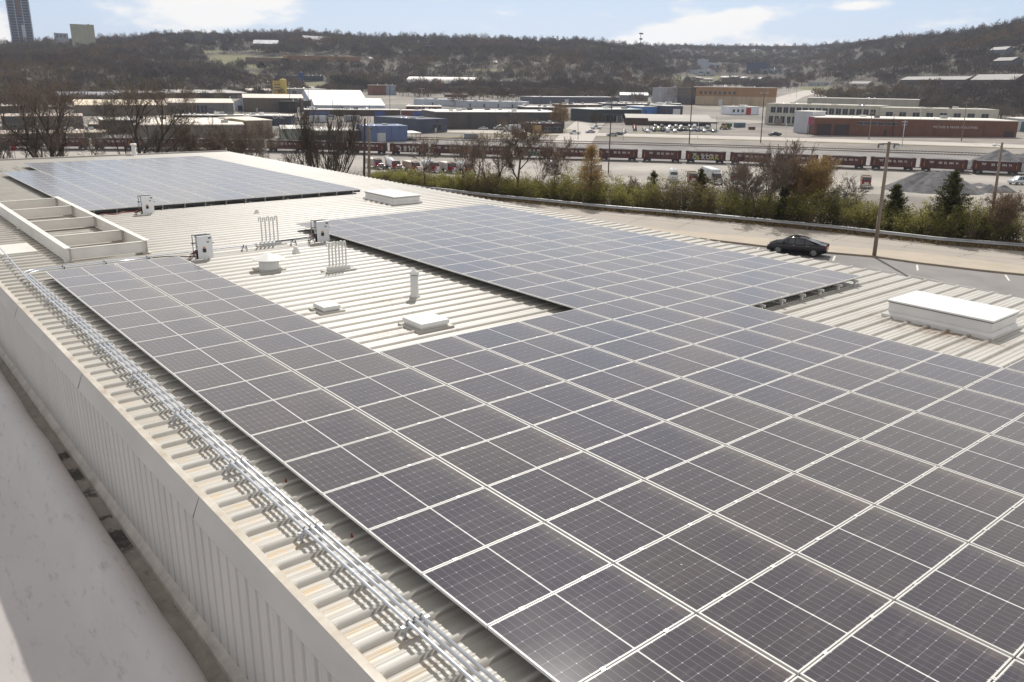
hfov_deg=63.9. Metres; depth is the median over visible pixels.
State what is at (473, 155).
bare tree
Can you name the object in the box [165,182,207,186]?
solar panel
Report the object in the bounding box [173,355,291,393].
solar panel
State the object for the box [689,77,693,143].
utility pole
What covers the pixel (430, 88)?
bare tree
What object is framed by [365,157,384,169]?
dump truck
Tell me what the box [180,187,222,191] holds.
solar panel
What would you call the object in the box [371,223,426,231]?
solar panel
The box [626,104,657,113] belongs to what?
blue shopfront
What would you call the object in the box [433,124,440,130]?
window
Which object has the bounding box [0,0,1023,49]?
sky
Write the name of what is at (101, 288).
solar panel
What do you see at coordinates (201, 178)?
solar panel
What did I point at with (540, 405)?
solar panel
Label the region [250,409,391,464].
solar panel
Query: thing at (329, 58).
old school wing
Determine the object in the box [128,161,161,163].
solar panel
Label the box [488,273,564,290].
solar panel
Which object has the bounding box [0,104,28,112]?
white roof shed
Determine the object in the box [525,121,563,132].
restaurant
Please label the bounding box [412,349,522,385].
solar panel
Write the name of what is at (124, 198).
solar panel
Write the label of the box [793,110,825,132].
white block
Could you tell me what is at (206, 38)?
ridge hall
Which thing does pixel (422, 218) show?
solar panel
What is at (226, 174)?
solar panel
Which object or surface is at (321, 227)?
inverter
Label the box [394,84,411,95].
bare tree
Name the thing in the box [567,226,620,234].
solar panel
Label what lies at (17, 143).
ore car
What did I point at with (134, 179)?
solar panel
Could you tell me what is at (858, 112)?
window
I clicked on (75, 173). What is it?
solar panel
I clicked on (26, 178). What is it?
solar panel
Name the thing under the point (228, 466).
conduit strut
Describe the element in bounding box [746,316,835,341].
solar panel
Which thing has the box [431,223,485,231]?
solar panel
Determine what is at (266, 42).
white villa
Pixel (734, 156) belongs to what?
ore car
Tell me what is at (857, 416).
solar panel
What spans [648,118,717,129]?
canopy roof
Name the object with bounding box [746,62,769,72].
navy block
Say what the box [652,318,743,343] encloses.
solar panel
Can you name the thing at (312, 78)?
blue tank office
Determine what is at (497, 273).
solar panel
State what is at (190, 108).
window
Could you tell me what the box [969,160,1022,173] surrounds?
ore car
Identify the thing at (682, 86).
bare tree
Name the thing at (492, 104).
white store
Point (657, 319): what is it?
solar panel
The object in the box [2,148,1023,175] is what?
railway track
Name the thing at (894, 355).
solar panel
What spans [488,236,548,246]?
solar panel
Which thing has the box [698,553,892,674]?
solar panel
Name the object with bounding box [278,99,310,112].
loading frame
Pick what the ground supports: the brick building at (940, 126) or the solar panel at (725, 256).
the brick building at (940, 126)
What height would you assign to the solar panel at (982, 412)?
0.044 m
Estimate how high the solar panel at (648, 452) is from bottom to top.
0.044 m
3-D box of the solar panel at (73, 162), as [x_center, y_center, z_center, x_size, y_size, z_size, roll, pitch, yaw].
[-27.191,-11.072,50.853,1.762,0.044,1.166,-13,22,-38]
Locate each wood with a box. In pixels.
[0,20,1023,63]
[0,43,1023,106]
[0,78,1023,117]
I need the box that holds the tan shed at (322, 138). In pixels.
[311,128,358,140]
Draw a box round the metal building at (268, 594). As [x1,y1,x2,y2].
[0,150,1023,681]
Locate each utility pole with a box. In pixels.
[363,118,365,176]
[368,127,370,177]
[606,102,611,172]
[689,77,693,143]
[760,93,764,142]
[961,102,969,140]
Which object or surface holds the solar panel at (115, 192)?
on the rail
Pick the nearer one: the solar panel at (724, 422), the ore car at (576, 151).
the solar panel at (724, 422)
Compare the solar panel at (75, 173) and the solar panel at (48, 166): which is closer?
the solar panel at (75, 173)
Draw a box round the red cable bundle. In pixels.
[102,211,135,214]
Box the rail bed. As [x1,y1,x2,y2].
[5,133,1023,175]
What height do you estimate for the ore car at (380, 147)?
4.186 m
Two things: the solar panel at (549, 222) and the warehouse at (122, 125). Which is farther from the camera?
the warehouse at (122, 125)
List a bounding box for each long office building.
[764,102,887,124]
[879,106,998,118]
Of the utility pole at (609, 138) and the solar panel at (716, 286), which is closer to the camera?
the solar panel at (716, 286)
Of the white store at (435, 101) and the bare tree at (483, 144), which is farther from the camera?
the white store at (435, 101)
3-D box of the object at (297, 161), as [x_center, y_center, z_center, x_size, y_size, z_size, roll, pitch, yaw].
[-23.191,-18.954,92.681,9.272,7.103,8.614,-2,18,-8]
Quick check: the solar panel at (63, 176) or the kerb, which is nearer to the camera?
the solar panel at (63, 176)
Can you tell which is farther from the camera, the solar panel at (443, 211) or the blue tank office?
the blue tank office
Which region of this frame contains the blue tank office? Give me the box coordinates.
[274,75,323,81]
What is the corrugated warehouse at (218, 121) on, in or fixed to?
on the ground
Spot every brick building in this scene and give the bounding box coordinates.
[694,86,776,105]
[807,115,1018,137]
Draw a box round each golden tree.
[568,143,608,196]
[773,160,824,195]
[788,150,843,207]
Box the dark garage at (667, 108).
[650,103,682,114]
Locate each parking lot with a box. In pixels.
[385,107,486,108]
[715,241,1023,297]
[717,119,764,123]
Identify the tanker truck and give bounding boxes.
[421,159,441,172]
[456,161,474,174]
[668,167,677,182]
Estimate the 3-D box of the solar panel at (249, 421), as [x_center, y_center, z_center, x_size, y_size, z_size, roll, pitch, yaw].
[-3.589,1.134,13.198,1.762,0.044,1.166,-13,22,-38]
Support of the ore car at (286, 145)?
on the railway track at (603, 160)
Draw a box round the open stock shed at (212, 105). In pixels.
[165,98,233,113]
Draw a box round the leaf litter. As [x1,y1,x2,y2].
[409,184,1023,250]
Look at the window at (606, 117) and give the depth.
462.85 m
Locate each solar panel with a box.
[2,170,40,173]
[6,172,45,175]
[10,174,50,177]
[14,176,55,180]
[19,178,60,182]
[23,162,58,164]
[23,180,65,184]
[26,164,60,166]
[28,182,72,186]
[31,165,66,168]
[33,185,77,189]
[34,167,72,169]
[38,187,83,191]
[39,169,75,171]
[43,189,89,194]
[44,170,81,173]
[45,264,125,279]
[49,172,86,175]
[49,192,97,197]
[53,174,92,177]
[55,271,137,288]
[56,161,88,163]
[58,176,98,179]
[60,195,104,199]
[61,162,94,164]
[63,178,103,181]
[64,164,98,166]
[66,278,152,297]
[67,198,111,202]
[68,180,109,184]
[70,165,104,168]
[73,201,119,206]
[74,167,111,169]
[74,182,118,186]
[77,287,166,307]
[79,169,114,171]
[81,185,123,189]
[81,204,127,210]
[84,170,120,173]
[86,187,130,191]
[89,160,119,161]
[90,172,127,175]
[90,296,182,318]
[92,161,123,163]
[93,189,138,194]
[96,174,133,177]
[99,162,131,164]
[100,192,146,197]
[102,164,136,166]
[102,176,140,179]
[103,305,200,330]
[107,178,147,181]
[107,195,155,200]
[108,165,141,168]
[113,180,153,184]
[114,167,149,169]
[114,198,163,203]
[116,256,191,270]
[117,158,150,160]
[118,169,154,171]
[118,316,220,343]
[120,182,163,186]
[122,200,172,207]
[124,160,154,161]
[125,170,160,173]
[127,185,169,189]
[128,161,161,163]
[128,263,205,278]
[131,172,167,175]
[134,187,176,191]
[134,328,241,358]
[135,162,166,164]
[138,174,174,177]
[139,164,174,166]
[141,270,220,286]
[142,189,186,194]
[144,176,182,179]
[146,166,178,168]
[147,157,175,159]
[150,192,196,197]
[151,178,189,181]
[153,341,264,374]
[154,158,184,160]
[154,167,186,169]
[154,277,237,295]
[157,169,194,171]
[157,180,196,184]
[157,195,204,199]
[159,160,188,162]
[164,161,197,163]
[164,170,199,173]
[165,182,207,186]
[165,197,214,203]
[169,285,255,305]
[171,163,201,165]
[172,172,207,175]
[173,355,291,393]
[174,185,215,188]
[176,156,203,157]
[176,164,210,166]
[179,174,215,177]
[180,157,211,159]
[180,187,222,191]
[183,166,215,168]
[186,176,223,179]
[186,294,276,316]
[189,158,217,160]
[190,189,233,194]
[191,167,224,169]
[194,160,222,162]
[194,178,231,181]
[196,169,233,171]
[196,371,320,413]
[198,192,244,197]
[199,161,232,163]
[201,180,239,184]
[203,304,297,328]
[204,171,237,173]
[207,163,236,165]
[207,195,254,200]
[209,182,251,186]
[212,172,246,175]
[213,164,246,166]
[219,185,259,188]
[220,166,251,168]
[220,174,255,177]
[221,389,354,436]
[223,314,322,340]
[227,187,268,191]
[228,176,264,179]
[229,167,261,170]
[235,169,270,171]
[236,178,273,181]
[238,189,280,194]
[242,171,277,173]
[244,180,281,184]
[244,326,347,355]
[246,192,291,197]
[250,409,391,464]
[251,172,285,175]
[253,182,294,186]
[260,174,294,177]
[264,184,304,188]
[268,338,376,370]
[269,176,304,179]
[273,187,313,191]
[278,178,314,181]
[284,431,434,495]
[285,189,326,194]
[287,180,323,183]
[294,352,409,389]
[296,182,336,186]
[296,219,351,228]
[309,184,347,188]
[312,223,369,231]
[318,187,360,191]
[323,457,484,531]
[324,368,444,408]
[329,228,384,237]
[341,215,393,222]
[342,232,402,242]
[355,219,409,227]
[357,385,484,431]
[359,237,421,248]
[368,487,542,575]
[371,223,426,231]
[377,242,440,253]
[380,336,485,367]
[382,211,432,218]
[389,227,446,236]
[395,404,530,457]
[396,247,462,260]
[398,215,450,222]
[406,232,463,241]
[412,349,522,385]
[415,219,467,226]
[417,253,484,267]
[420,208,467,214]
[422,522,611,627]
[425,236,484,246]
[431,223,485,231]
[437,211,486,218]
[438,426,582,487]
[439,259,509,274]
[444,241,507,252]
[448,227,503,235]
[448,365,564,404]
[452,215,502,222]
[454,322,552,349]
[455,204,503,210]
[462,266,535,282]
[466,247,530,258]
[468,231,526,240]
[469,218,521,226]
[472,208,519,214]
[488,211,537,217]
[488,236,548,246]
[488,252,555,265]
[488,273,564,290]
[488,334,590,364]
[488,381,610,426]
[488,451,641,522]
[488,564,694,681]
[489,222,542,230]
[507,214,555,221]
[509,226,564,235]
[510,241,570,251]
[513,258,581,272]
[516,280,594,299]
[520,309,610,333]
[525,347,632,381]
[526,218,576,225]
[530,231,585,240]
[533,246,597,258]
[533,400,663,451]
[540,265,609,280]
[545,222,598,230]
[545,289,627,308]
[546,480,711,563]
[552,235,609,245]
[554,320,649,346]
[558,252,624,264]
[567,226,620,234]
[567,272,640,288]
[567,362,679,400]
[576,240,635,251]
[578,298,662,319]
[585,421,723,479]
[585,614,795,681]
[586,258,651,271]
[589,230,644,239]
[593,331,691,361]
[597,279,674,297]
[599,245,661,257]
[613,235,671,244]
[613,307,701,331]
[614,264,682,278]
[614,378,731,421]
[615,514,793,613]
[626,251,690,263]
[630,287,708,306]
[635,344,739,377]
[638,240,696,250]
[643,271,715,286]
[645,445,792,513]
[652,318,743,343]
[656,257,720,270]
[666,245,725,256]
[666,296,748,317]
[667,396,791,445]
[676,278,750,295]
[682,359,791,395]
[686,263,753,277]
[694,250,755,262]
[694,329,790,358]
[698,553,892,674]
[704,306,789,328]
[712,286,789,305]
[715,473,872,553]
[719,270,788,285]
[725,256,788,269]
[727,417,859,473]
[735,374,849,416]
[741,342,841,374]
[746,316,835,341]
[754,277,827,295]
[757,262,822,276]
[790,675,807,681]
[792,269,861,285]
[793,327,886,355]
[794,356,898,391]
[794,392,914,439]
[796,440,936,505]
[797,506,966,600]
[800,601,1011,681]
[844,339,941,371]
[852,371,962,411]
[862,412,989,466]
[876,467,1023,543]
[896,543,1023,658]
[901,353,1002,388]
[918,389,1023,434]
[939,435,1023,495]
[965,368,1023,404]
[970,501,1023,564]
[992,415,1023,444]
[993,659,1023,681]
[1005,358,1023,372]
[1015,649,1023,662]
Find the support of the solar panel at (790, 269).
on the rail
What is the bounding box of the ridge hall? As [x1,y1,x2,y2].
[168,35,211,43]
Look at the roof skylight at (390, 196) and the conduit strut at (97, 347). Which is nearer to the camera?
the conduit strut at (97, 347)
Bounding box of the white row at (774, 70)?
[760,69,782,72]
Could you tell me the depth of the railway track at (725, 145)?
344.90 m
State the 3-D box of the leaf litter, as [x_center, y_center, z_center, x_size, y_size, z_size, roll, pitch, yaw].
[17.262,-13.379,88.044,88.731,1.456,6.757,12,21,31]
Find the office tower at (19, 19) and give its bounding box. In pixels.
[5,0,33,42]
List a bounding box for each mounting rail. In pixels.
[13,165,117,212]
[777,299,785,304]
[796,293,805,299]
[815,288,823,294]
[849,279,858,285]
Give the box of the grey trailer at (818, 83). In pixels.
[808,82,828,85]
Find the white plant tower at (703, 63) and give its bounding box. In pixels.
[697,59,708,69]
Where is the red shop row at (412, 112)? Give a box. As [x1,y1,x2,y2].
[400,108,454,115]
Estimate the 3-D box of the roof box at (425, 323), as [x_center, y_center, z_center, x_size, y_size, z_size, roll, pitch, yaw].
[-1.962,-0.429,18.690,0.930,0.200,0.930,-13,22,-38]
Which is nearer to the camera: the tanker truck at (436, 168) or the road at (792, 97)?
the tanker truck at (436, 168)
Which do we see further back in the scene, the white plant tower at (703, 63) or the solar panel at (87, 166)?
the white plant tower at (703, 63)
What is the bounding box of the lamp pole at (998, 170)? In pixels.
[989,142,1003,231]
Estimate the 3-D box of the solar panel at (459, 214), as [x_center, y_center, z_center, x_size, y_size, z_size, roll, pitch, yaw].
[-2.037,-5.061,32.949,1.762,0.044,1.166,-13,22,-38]
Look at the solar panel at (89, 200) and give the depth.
35.24 m
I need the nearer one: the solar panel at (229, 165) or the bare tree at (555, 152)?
the solar panel at (229, 165)
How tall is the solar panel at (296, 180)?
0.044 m
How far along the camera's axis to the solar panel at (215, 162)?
51.93 m
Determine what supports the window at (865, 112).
in the long office building at (777, 113)
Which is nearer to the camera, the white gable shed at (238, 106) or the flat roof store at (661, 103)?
the white gable shed at (238, 106)
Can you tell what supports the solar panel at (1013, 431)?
on the rail
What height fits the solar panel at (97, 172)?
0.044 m
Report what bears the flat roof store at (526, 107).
on the ground
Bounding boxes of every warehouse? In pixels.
[0,129,84,137]
[1,112,83,129]
[98,117,133,133]
[133,117,243,141]
[224,116,272,138]
[421,107,564,128]
[520,95,619,103]
[619,92,648,100]
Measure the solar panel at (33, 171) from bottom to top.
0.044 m
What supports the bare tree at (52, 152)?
on the ground
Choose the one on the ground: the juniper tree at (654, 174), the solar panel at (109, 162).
the juniper tree at (654, 174)
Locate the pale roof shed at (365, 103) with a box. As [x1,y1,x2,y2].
[311,98,384,108]
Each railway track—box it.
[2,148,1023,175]
[106,134,980,155]
[273,134,1018,154]
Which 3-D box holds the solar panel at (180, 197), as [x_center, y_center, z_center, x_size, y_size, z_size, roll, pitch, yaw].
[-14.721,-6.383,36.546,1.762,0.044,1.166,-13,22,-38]
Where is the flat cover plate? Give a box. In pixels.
[0,243,37,255]
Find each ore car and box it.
[0,137,42,148]
[44,137,89,148]
[91,137,134,148]
[138,138,177,148]
[182,138,220,148]
[224,139,263,148]
[266,140,305,150]
[308,141,346,151]
[351,142,387,153]
[389,143,428,154]
[432,144,467,155]
[473,145,510,156]
[516,146,551,157]
[556,147,594,158]
[598,148,638,160]
[641,149,682,161]
[683,150,726,162]
[727,152,770,163]
[777,153,817,163]
[822,155,867,167]
[868,156,916,169]
[917,158,968,171]
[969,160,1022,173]
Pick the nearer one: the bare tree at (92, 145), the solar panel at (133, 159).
the solar panel at (133, 159)
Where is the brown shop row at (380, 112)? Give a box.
[304,106,400,115]
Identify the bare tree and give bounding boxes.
[0,65,91,157]
[0,115,66,158]
[22,65,95,156]
[34,117,108,156]
[67,110,111,154]
[86,88,148,153]
[102,76,210,153]
[144,125,187,152]
[169,112,209,151]
[177,122,231,151]
[190,117,262,155]
[201,118,285,155]
[251,136,268,157]
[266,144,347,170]
[276,100,374,172]
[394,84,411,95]
[406,84,421,95]
[408,136,438,185]
[422,85,435,92]
[436,86,452,96]
[442,135,480,189]
[451,91,468,101]
[456,87,470,92]
[461,132,531,185]
[463,129,508,185]
[472,87,487,94]
[487,87,506,98]
[494,109,554,185]
[507,88,521,95]
[522,144,555,182]
[525,88,539,95]
[536,134,576,193]
[549,102,571,121]
[588,111,603,120]
[618,175,642,194]
[628,93,647,101]
[665,80,696,102]
[720,159,773,216]
[726,142,795,221]
[763,138,819,200]
[827,174,869,217]
[982,189,1023,240]
[990,103,1016,118]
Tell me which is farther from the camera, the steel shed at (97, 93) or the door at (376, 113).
the steel shed at (97, 93)
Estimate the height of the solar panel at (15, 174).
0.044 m
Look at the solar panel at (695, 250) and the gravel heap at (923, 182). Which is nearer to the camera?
the solar panel at (695, 250)
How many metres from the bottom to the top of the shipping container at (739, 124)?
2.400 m
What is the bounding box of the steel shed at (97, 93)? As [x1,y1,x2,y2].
[51,91,113,101]
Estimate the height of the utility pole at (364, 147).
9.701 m
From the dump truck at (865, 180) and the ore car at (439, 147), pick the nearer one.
the dump truck at (865, 180)
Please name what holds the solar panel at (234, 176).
on the rail
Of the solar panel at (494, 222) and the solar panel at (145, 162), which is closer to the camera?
the solar panel at (494, 222)
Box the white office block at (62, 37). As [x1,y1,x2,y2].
[54,33,68,43]
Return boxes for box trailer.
[310,116,327,121]
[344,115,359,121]
[503,125,520,130]
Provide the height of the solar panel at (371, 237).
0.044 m
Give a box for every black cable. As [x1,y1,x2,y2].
[153,256,195,257]
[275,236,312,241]
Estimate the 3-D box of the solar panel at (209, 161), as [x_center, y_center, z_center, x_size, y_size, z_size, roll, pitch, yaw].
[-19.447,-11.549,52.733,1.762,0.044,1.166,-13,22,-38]
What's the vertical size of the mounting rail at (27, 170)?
0.160 m
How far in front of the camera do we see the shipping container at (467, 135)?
360.04 m
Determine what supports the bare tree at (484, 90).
on the ground
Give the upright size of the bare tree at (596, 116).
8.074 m
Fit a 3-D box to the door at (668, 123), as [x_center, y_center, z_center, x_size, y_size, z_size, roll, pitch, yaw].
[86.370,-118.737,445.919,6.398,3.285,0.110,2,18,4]
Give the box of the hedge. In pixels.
[366,160,1023,244]
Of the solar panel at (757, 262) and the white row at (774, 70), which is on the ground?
the white row at (774, 70)
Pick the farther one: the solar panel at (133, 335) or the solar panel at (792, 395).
the solar panel at (133, 335)
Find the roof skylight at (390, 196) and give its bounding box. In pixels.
[363,189,421,204]
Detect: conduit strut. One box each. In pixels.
[68,317,83,326]
[95,341,112,352]
[128,371,147,384]
[171,409,191,423]
[225,457,248,474]
[298,522,323,543]
[400,612,429,639]
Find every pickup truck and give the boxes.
[590,125,601,128]
[1007,176,1023,184]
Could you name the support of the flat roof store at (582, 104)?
on the ground
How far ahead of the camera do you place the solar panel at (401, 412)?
13.41 m
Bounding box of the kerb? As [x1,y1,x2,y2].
[690,236,1023,275]
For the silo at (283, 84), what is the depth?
696.26 m
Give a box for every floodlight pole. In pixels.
[298,98,303,163]
[872,142,899,255]
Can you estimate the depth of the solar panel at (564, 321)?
18.41 m
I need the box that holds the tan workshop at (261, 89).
[245,88,271,93]
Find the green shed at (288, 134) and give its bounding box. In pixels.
[278,125,310,140]
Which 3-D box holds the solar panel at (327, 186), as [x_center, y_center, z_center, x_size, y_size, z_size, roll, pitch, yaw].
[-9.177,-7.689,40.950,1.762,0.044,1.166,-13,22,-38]
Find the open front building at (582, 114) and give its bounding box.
[571,105,641,122]
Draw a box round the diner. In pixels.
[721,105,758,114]
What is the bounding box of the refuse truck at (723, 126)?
[720,123,731,129]
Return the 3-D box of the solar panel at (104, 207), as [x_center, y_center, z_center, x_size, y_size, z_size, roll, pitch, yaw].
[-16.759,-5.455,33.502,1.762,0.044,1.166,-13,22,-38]
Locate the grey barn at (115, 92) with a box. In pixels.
[111,91,174,99]
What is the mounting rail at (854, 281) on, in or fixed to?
on the metal building at (268, 594)
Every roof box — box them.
[309,300,345,315]
[398,312,453,334]
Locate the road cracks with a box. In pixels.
[529,206,1018,259]
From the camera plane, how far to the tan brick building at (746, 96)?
638.22 m
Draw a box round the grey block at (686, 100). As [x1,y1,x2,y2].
[675,87,695,103]
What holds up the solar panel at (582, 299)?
on the rail
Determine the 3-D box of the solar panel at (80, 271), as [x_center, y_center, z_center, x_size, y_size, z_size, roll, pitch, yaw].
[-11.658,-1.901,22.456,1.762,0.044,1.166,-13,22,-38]
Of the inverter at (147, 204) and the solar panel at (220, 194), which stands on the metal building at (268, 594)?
the inverter at (147, 204)
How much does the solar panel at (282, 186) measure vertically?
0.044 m
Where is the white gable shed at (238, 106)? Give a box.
[234,98,243,110]
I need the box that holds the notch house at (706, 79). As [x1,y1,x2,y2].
[700,78,713,80]
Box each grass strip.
[0,126,1023,148]
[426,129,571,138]
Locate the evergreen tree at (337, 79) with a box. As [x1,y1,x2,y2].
[334,73,353,83]
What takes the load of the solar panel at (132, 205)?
on the rail
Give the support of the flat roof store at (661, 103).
on the ground
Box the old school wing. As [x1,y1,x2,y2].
[284,55,359,61]
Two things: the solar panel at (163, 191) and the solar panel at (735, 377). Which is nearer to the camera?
the solar panel at (735, 377)
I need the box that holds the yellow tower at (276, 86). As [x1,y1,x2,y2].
[272,81,280,93]
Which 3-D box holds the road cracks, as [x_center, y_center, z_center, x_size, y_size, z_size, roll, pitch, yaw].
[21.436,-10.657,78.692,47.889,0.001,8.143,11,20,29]
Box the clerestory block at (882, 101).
[807,96,919,106]
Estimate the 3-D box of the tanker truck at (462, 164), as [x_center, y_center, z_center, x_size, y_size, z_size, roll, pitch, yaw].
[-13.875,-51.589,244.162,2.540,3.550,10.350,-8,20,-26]
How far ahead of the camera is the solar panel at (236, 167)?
49.25 m
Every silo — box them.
[279,79,286,93]
[298,72,303,82]
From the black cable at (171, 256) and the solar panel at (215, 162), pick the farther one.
the solar panel at (215, 162)
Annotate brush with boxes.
[345,168,400,182]
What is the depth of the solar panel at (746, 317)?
18.93 m
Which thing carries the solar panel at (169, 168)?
on the rail
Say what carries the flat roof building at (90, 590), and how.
on the ground
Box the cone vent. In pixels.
[292,247,300,253]
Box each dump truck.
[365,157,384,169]
[402,160,422,171]
[438,161,458,173]
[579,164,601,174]
[687,171,697,182]
[860,175,871,188]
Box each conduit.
[0,248,476,681]
[24,237,488,681]
[29,257,499,681]
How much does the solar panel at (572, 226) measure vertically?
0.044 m
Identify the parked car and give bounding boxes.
[766,235,829,256]
[768,132,781,135]
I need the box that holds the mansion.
[301,35,331,42]
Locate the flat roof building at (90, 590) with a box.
[0,346,248,681]
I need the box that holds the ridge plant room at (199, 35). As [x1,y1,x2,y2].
[195,32,203,43]
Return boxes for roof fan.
[252,253,285,272]
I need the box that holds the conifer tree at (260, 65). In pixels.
[257,61,265,68]
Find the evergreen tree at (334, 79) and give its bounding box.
[325,74,343,84]
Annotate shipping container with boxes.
[464,133,477,138]
[733,123,745,126]
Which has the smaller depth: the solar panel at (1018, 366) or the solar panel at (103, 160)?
the solar panel at (1018, 366)
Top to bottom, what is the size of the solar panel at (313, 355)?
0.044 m
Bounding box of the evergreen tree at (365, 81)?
[353,77,370,86]
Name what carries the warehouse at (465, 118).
on the ground
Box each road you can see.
[0,124,1023,147]
[0,151,1023,201]
[499,201,1023,265]
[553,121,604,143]
[764,90,813,106]
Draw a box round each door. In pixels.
[208,108,214,113]
[308,111,329,115]
[374,111,384,115]
[377,133,385,141]
[386,86,395,94]
[413,111,421,115]
[532,125,540,132]
[665,122,676,125]
[673,109,679,114]
[746,108,750,114]
[775,118,781,124]
[816,124,831,134]
[833,124,849,135]
[1003,131,1013,137]
[1020,122,1023,131]
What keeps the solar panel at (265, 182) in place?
on the rail
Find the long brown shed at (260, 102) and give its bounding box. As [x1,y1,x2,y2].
[242,94,303,111]
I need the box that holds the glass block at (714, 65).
[708,63,719,67]
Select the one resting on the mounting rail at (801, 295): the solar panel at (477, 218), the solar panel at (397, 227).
the solar panel at (477, 218)
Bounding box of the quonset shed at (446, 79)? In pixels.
[406,77,478,85]
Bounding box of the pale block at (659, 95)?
[652,87,677,102]
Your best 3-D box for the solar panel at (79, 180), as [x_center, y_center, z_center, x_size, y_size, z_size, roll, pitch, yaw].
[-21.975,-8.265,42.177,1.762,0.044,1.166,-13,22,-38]
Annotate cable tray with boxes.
[90,190,359,212]
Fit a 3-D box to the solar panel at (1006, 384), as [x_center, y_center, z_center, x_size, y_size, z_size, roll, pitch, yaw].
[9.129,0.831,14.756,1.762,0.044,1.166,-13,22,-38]
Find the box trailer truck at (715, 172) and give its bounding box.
[701,166,722,184]
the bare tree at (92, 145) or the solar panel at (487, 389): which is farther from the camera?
the bare tree at (92, 145)
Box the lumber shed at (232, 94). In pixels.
[163,89,246,98]
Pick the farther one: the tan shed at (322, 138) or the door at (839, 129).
the door at (839, 129)
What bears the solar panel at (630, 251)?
on the mounting rail at (801, 295)
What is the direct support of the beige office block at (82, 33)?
on the ground
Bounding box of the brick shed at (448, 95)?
[445,93,467,96]
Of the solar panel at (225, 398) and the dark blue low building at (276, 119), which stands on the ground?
the dark blue low building at (276, 119)
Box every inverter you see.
[135,195,154,213]
[188,234,213,259]
[308,219,329,241]
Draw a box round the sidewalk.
[617,223,1023,272]
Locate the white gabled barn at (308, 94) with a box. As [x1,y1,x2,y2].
[302,90,364,99]
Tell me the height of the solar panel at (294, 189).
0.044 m
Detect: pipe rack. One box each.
[256,215,286,247]
[321,240,356,273]
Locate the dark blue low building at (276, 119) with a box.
[243,112,294,125]
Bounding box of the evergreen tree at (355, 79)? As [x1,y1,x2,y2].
[342,75,361,85]
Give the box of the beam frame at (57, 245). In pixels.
[0,196,151,262]
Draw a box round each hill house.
[849,81,874,85]
[900,76,973,85]
[970,74,1023,87]
[989,46,1014,56]
[992,57,1023,69]
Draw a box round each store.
[60,127,106,137]
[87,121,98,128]
[173,112,243,117]
[414,98,465,105]
[455,100,528,107]
[517,104,553,110]
[552,102,601,106]
[598,101,654,105]
[656,101,680,104]
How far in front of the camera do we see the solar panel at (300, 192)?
39.00 m
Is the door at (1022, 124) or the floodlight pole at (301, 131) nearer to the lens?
the floodlight pole at (301, 131)
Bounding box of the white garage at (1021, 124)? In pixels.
[1006,117,1023,131]
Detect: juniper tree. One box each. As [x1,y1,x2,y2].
[644,170,663,208]
[680,167,710,209]
[773,186,789,220]
[882,183,913,229]
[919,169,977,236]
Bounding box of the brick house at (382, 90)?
[368,84,395,94]
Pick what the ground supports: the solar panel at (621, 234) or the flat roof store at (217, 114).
the flat roof store at (217, 114)
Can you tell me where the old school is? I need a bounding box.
[245,57,284,62]
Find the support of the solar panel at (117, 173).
on the rail
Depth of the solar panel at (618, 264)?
24.25 m
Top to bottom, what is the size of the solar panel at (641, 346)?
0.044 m
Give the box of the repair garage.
[624,114,710,125]
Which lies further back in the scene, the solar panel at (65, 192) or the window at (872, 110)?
the window at (872, 110)
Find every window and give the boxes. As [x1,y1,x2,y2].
[185,105,191,112]
[193,105,199,112]
[200,105,207,112]
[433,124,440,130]
[602,115,608,121]
[610,115,616,120]
[777,107,781,112]
[829,108,834,113]
[835,108,840,114]
[842,109,847,114]
[849,109,854,114]
[856,109,861,114]
[857,122,869,124]
[863,109,868,115]
[870,109,875,115]
[871,122,883,124]
[886,122,897,124]
[899,112,905,116]
[912,112,919,116]
[953,113,960,117]
[967,113,974,117]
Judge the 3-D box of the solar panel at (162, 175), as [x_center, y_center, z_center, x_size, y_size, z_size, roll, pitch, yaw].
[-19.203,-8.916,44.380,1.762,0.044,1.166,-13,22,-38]
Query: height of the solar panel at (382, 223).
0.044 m
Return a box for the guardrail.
[411,185,1023,248]
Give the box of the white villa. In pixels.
[253,40,278,46]
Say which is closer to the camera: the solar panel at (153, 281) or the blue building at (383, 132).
the solar panel at (153, 281)
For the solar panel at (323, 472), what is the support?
on the rail
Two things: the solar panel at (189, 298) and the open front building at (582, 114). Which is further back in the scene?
the open front building at (582, 114)
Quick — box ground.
[0,34,1023,250]
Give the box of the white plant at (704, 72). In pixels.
[687,69,714,74]
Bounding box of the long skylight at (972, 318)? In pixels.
[881,290,1021,339]
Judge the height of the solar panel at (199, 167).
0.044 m
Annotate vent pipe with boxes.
[130,143,136,154]
[409,268,419,298]
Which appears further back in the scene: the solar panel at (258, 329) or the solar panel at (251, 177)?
the solar panel at (251, 177)
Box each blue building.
[356,123,420,141]
[374,116,446,132]
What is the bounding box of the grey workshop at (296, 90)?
[287,88,325,93]
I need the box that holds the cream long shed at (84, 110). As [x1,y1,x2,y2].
[72,99,167,115]
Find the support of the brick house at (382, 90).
on the ground
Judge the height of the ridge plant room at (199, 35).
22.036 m
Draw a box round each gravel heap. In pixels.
[879,170,984,194]
[964,149,1023,173]
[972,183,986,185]
[980,184,1017,192]
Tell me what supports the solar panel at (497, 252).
on the rail
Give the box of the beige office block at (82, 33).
[70,24,95,46]
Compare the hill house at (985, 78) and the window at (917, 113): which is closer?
the window at (917, 113)
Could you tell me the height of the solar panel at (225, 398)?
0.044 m

